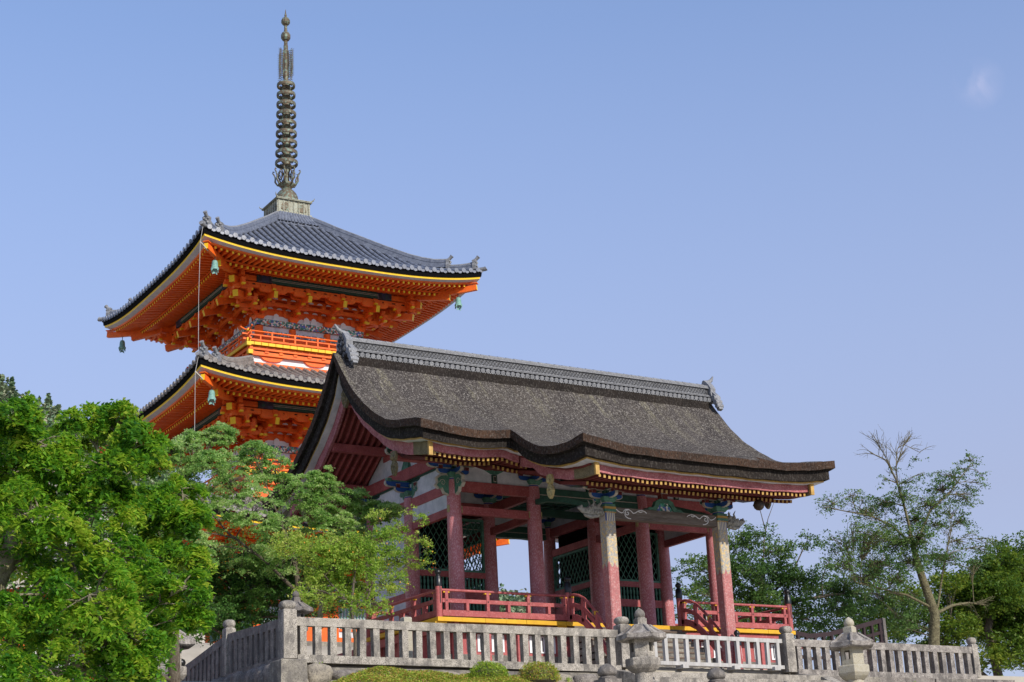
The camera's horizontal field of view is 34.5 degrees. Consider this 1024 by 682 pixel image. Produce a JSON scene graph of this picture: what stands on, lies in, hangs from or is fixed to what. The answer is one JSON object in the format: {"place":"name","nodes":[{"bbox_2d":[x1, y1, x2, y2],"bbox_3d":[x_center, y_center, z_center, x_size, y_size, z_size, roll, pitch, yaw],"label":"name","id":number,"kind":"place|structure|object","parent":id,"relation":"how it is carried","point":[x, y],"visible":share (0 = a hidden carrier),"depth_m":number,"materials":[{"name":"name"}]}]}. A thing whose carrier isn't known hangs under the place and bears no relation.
{"place":"outdoors","nodes":[
{"label":"outdoors","id":0,"kind":"place"},
{"bbox_2d":[7,470,204,642],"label":"hill","id":1,"kind":"structure","parent":0,"point":[202,641],"depth_m":104.51,"materials":[{"name":"green plant"}]},
{"bbox_2d":[0,374,530,619],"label":"hill forest","id":2,"kind":"object","parent":1,"relation":"on","point":[7,391],"visible":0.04,"depth_m":144.60,"materials":[{"name":"green plant"}]},
{"bbox_2d":[0,0,1023,676],"label":"sky","id":3,"kind":"structure","parent":0,"point":[812,209],"materials":[{"name":"blue"}]},
{"bbox_2d":[27,643,1023,681],"bbox_3d":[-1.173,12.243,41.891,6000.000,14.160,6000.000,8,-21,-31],"label":"ground","id":4,"kind":"structure","parent":0,"point":[191,653],"depth_m":41.80,"materials":[{"name":"grey stone"}]},
{"bbox_2d":[0,546,177,679],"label":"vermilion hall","id":5,"kind":"structure","parent":4,"relation":"on","point":[46,547],"depth_m":43.91,"materials":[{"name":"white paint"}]},
{"bbox_2d":[0,477,200,681],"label":"shade tree","id":6,"kind":"object","parent":4,"relation":"on","point":[174,675],"visible":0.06,"depth_m":28.57,"materials":[{"name":"green plant"}]},
{"bbox_2d":[0,390,220,681],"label":"broadleaf tree","id":7,"kind":"object","parent":4,"relation":"on","point":[135,450],"visible":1,"depth_m":20.31,"materials":[{"name":"green plant"}]},
{"bbox_2d":[154,630,195,680],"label":"stone lantern","id":8,"kind":"object","parent":4,"relation":"on","point":[189,642],"visible":0.13,"depth_m":35.72,"materials":[{"name":"stone"}]},
{"bbox_2d":[211,664,269,681],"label":"side wall","id":9,"kind":"structure","parent":4,"relation":"on","point":[260,673],"depth_m":35.41,"materials":[{"name":"stone"}]},
{"bbox_2d":[181,638,221,681],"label":"stone fence","id":10,"kind":"object","parent":9,"relation":"on","point":[205,665],"visible":0.56,"depth_m":38.24,"materials":[{"name":"stone"}]},
{"bbox_2d":[222,619,277,676],"bbox_3d":[-5.673,6.643,36.256,0.298,1.417,3.153,8,-21,-31],"label":"stone fence","id":11,"kind":"object","parent":9,"relation":"on","point":[244,650],"visible":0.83,"depth_m":36.32,"materials":[{"name":"stone"}]},
{"bbox_2d":[128,421,405,601],"bbox_3d":[-6.319,5.510,42.418,7.470,7.017,3.327,8,-21,-31],"label":"cherry tree","id":12,"kind":"object","parent":4,"relation":"on","point":[317,482],"visible":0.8,"depth_m":42.71,"materials":[{"name":"green plant"}]},
{"bbox_2d":[269,659,332,681],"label":"corner stones","id":13,"kind":"object","parent":4,"relation":"on","point":[291,670],"visible":1,"depth_m":34.36,"materials":[{"name":"grey stone"}]},
{"bbox_2d":[96,10,509,646],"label":"pagoda","id":14,"kind":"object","parent":4,"relation":"on","point":[286,286],"visible":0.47,"depth_m":70.06,"materials":[{"name":"wood"}]},
{"bbox_2d":[118,337,125,352],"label":"wind bell","id":15,"kind":"object","parent":14,"relation":"hanging from","point":[121,347],"visible":1,"depth_m":75.35,"materials":[{"name":"metal"}]},
{"bbox_2d":[194,227,207,430],"bbox_3d":[-11.983,2.392,63.365,0.051,14.953,1.074,-7,-18,13],"label":"lightning cable","id":16,"kind":"object","parent":14,"relation":"hanging from","point":[203,245],"visible":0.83,"depth_m":64.11,"materials":[{"name":"grey metal"}]},
{"bbox_2d":[207,387,215,404],"bbox_3d":[-11.762,2.090,64.492,0.340,0.870,0.332,-1,-18,-6],"label":"wind bell","id":17,"kind":"object","parent":14,"relation":"hanging from","point":[211,397],"visible":1,"depth_m":64.38,"materials":[{"name":"metal"}]},
{"bbox_2d":[210,257,218,273],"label":"wind bell","id":18,"kind":"object","parent":14,"relation":"hanging from","point":[214,268],"visible":1,"depth_m":66.24,"materials":[{"name":"metal"}]},
{"bbox_2d":[455,296,461,310],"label":"wind bell","id":19,"kind":"object","parent":14,"relation":"hanging from","point":[458,304],"visible":1,"depth_m":71.87,"materials":[{"name":"metal"}]},
{"bbox_2d":[331,665,531,681],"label":"azalea hedge","id":20,"kind":"object","parent":4,"relation":"on","point":[379,674],"visible":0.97,"depth_m":34.54,"materials":[{"name":"green plant"}]},
{"bbox_2d":[268,667,599,681],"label":"retaining wall","id":21,"kind":"structure","parent":4,"relation":"on","point":[338,673],"depth_m":36.70,"materials":[{"name":"stone"}]},
{"bbox_2d":[278,600,629,672],"bbox_3d":[-1.056,6.708,37.064,9.033,1.370,0.338,8,-21,-31],"label":"stone fence","id":22,"kind":"object","parent":21,"relation":"on","point":[292,635],"visible":0.98,"depth_m":36.60,"materials":[{"name":"stone"}]},
{"bbox_2d":[467,660,509,681],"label":"round bush","id":23,"kind":"object","parent":4,"relation":"on","point":[486,669],"visible":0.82,"depth_m":35.84,"materials":[{"name":"green plant"}]},
{"bbox_2d":[517,661,561,681],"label":"round bush","id":24,"kind":"object","parent":4,"relation":"on","point":[537,671],"visible":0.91,"depth_m":36.50,"materials":[{"name":"green plant"}]},
{"bbox_2d":[594,663,621,681],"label":"stone newel","id":25,"kind":"object","parent":4,"relation":"on","point":[606,672],"visible":1,"depth_m":30.85,"materials":[{"name":"stone"}]},
{"bbox_2d":[616,608,666,681],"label":"stone lantern","id":26,"kind":"object","parent":4,"relation":"on","point":[640,636],"visible":1,"depth_m":35.03,"materials":[{"name":"stone"}]},
{"bbox_2d":[707,667,725,681],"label":"stone newel","id":27,"kind":"object","parent":4,"relation":"on","point":[715,674],"visible":1,"depth_m":32.19,"materials":[{"name":"stone"}]},
{"bbox_2d":[654,634,784,671],"bbox_3d":[4.817,7.673,40.583,4.821,0.829,0.300,8,-21,-31],"label":"timber barrier","id":28,"kind":"object","parent":4,"relation":"on","point":[728,664],"visible":0.79,"depth_m":40.77,"materials":[{"name":"white wood"}]},
{"bbox_2d":[615,670,840,681],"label":"stone stairs","id":29,"kind":"structure","parent":4,"relation":"on","point":[626,676],"depth_m":39.03,"materials":[{"name":"stone"}]},
{"bbox_2d":[671,503,942,642],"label":"layered tree","id":30,"kind":"object","parent":4,"relation":"on","point":[753,573],"visible":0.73,"depth_m":66.33,"materials":[{"name":"green plant"}]},
{"bbox_2d":[794,618,887,671],"bbox_3d":[10.390,10.220,52.887,4.676,2.780,0.120,8,-21,-31],"label":"dark railing","id":31,"kind":"object","parent":4,"relation":"on","point":[882,629],"visible":0.39,"depth_m":53.85,"materials":[{"name":"wood"}]},
{"bbox_2d":[829,617,873,681],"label":"stone lantern","id":32,"kind":"object","parent":4,"relation":"on","point":[854,644],"visible":1,"depth_m":38.10,"materials":[{"name":"stone"}]},
{"bbox_2d":[813,430,1008,671],"bbox_3d":[15.757,9.058,63.939,10.507,11.781,3.365,8,-21,-31],"label":"sparse tree","id":33,"kind":"object","parent":4,"relation":"on","point":[874,570],"visible":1,"depth_m":64.03,"materials":[{"name":"green plant"}]},
{"bbox_2d":[828,676,1014,681],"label":"wall coping","id":34,"kind":"object","parent":4,"relation":"on","point":[884,679],"depth_m":43.36,"materials":[{"name":"stone"}]},
{"bbox_2d":[778,626,981,678],"bbox_3d":[9.847,8.313,43.618,6.963,1.286,0.306,8,-21,-31],"label":"stone fence","id":35,"kind":"object","parent":34,"relation":"on","point":[790,646],"visible":0.85,"depth_m":43.66,"materials":[{"name":"stone"}]},
{"bbox_2d":[840,530,1023,675],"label":"evergreen tree","id":36,"kind":"object","parent":4,"relation":"on","point":[998,627],"visible":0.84,"depth_m":75.70,"materials":[{"name":"green plant"}]},
{"bbox_2d":[659,667,781,670],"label":"terrace paving","id":37,"kind":"structure","parent":0,"point":[711,668],"depth_m":40.72,"materials":[{"name":"grey stone"}]},
{"bbox_2d":[170,537,358,646],"bbox_3d":[-6.822,7.277,43.360,5.836,4.274,3.152,8,-21,-31],"label":"dark leafed tree","id":38,"kind":"object","parent":37,"relation":"on","point":[234,602],"visible":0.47,"depth_m":43.24,"materials":[{"name":"green plant"}]},
{"bbox_2d":[278,591,312,630],"bbox_3d":[-4.948,6.789,37.731,0.768,2.139,0.803,13,-24,-41],"label":"stone lantern","id":39,"kind":"object","parent":37,"relation":"on","point":[302,608],"visible":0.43,"depth_m":37.85,"materials":[{"name":"stone"}]},
{"bbox_2d":[308,560,328,617],"bbox_3d":[-4.983,6.672,40.874,1.089,3.715,0.334,2,-18,-16],"label":"bare pole tree","id":40,"kind":"object","parent":37,"relation":"on","point":[320,613],"visible":0.18,"depth_m":40.88,"materials":[{"name":"brown plant"}]},
{"bbox_2d":[265,504,435,655],"bbox_3d":[-3.923,6.157,40.805,4.724,4.554,1.686,8,-21,-31],"label":"persimmon tree","id":41,"kind":"object","parent":37,"relation":"on","point":[336,561],"visible":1,"depth_m":40.68,"materials":[{"name":"green plant"}]},
{"bbox_2d":[400,617,412,657],"bbox_3d":[-2.397,6.817,37.395,0.210,1.080,0.210,8,-21,-31],"label":"marker stone","id":42,"kind":"object","parent":37,"relation":"on","point":[410,638],"visible":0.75,"depth_m":37.35,"materials":[{"name":"stone"}]},
{"bbox_2d":[262,324,834,669],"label":"temple gate","id":43,"kind":"structure","parent":37,"relation":"on","point":[615,486],"depth_m":46.46,"materials":[{"name":"red wood"}]},
{"bbox_2d":[753,497,764,510],"bbox_3d":[6.557,4.249,43.830,0.312,0.540,0.312,8,-21,-31],"label":"hanging gong","id":44,"kind":"object","parent":43,"relation":"hanging from","point":[758,504],"visible":0.98,"depth_m":43.69,"materials":[{"name":"metal"}]}
]}

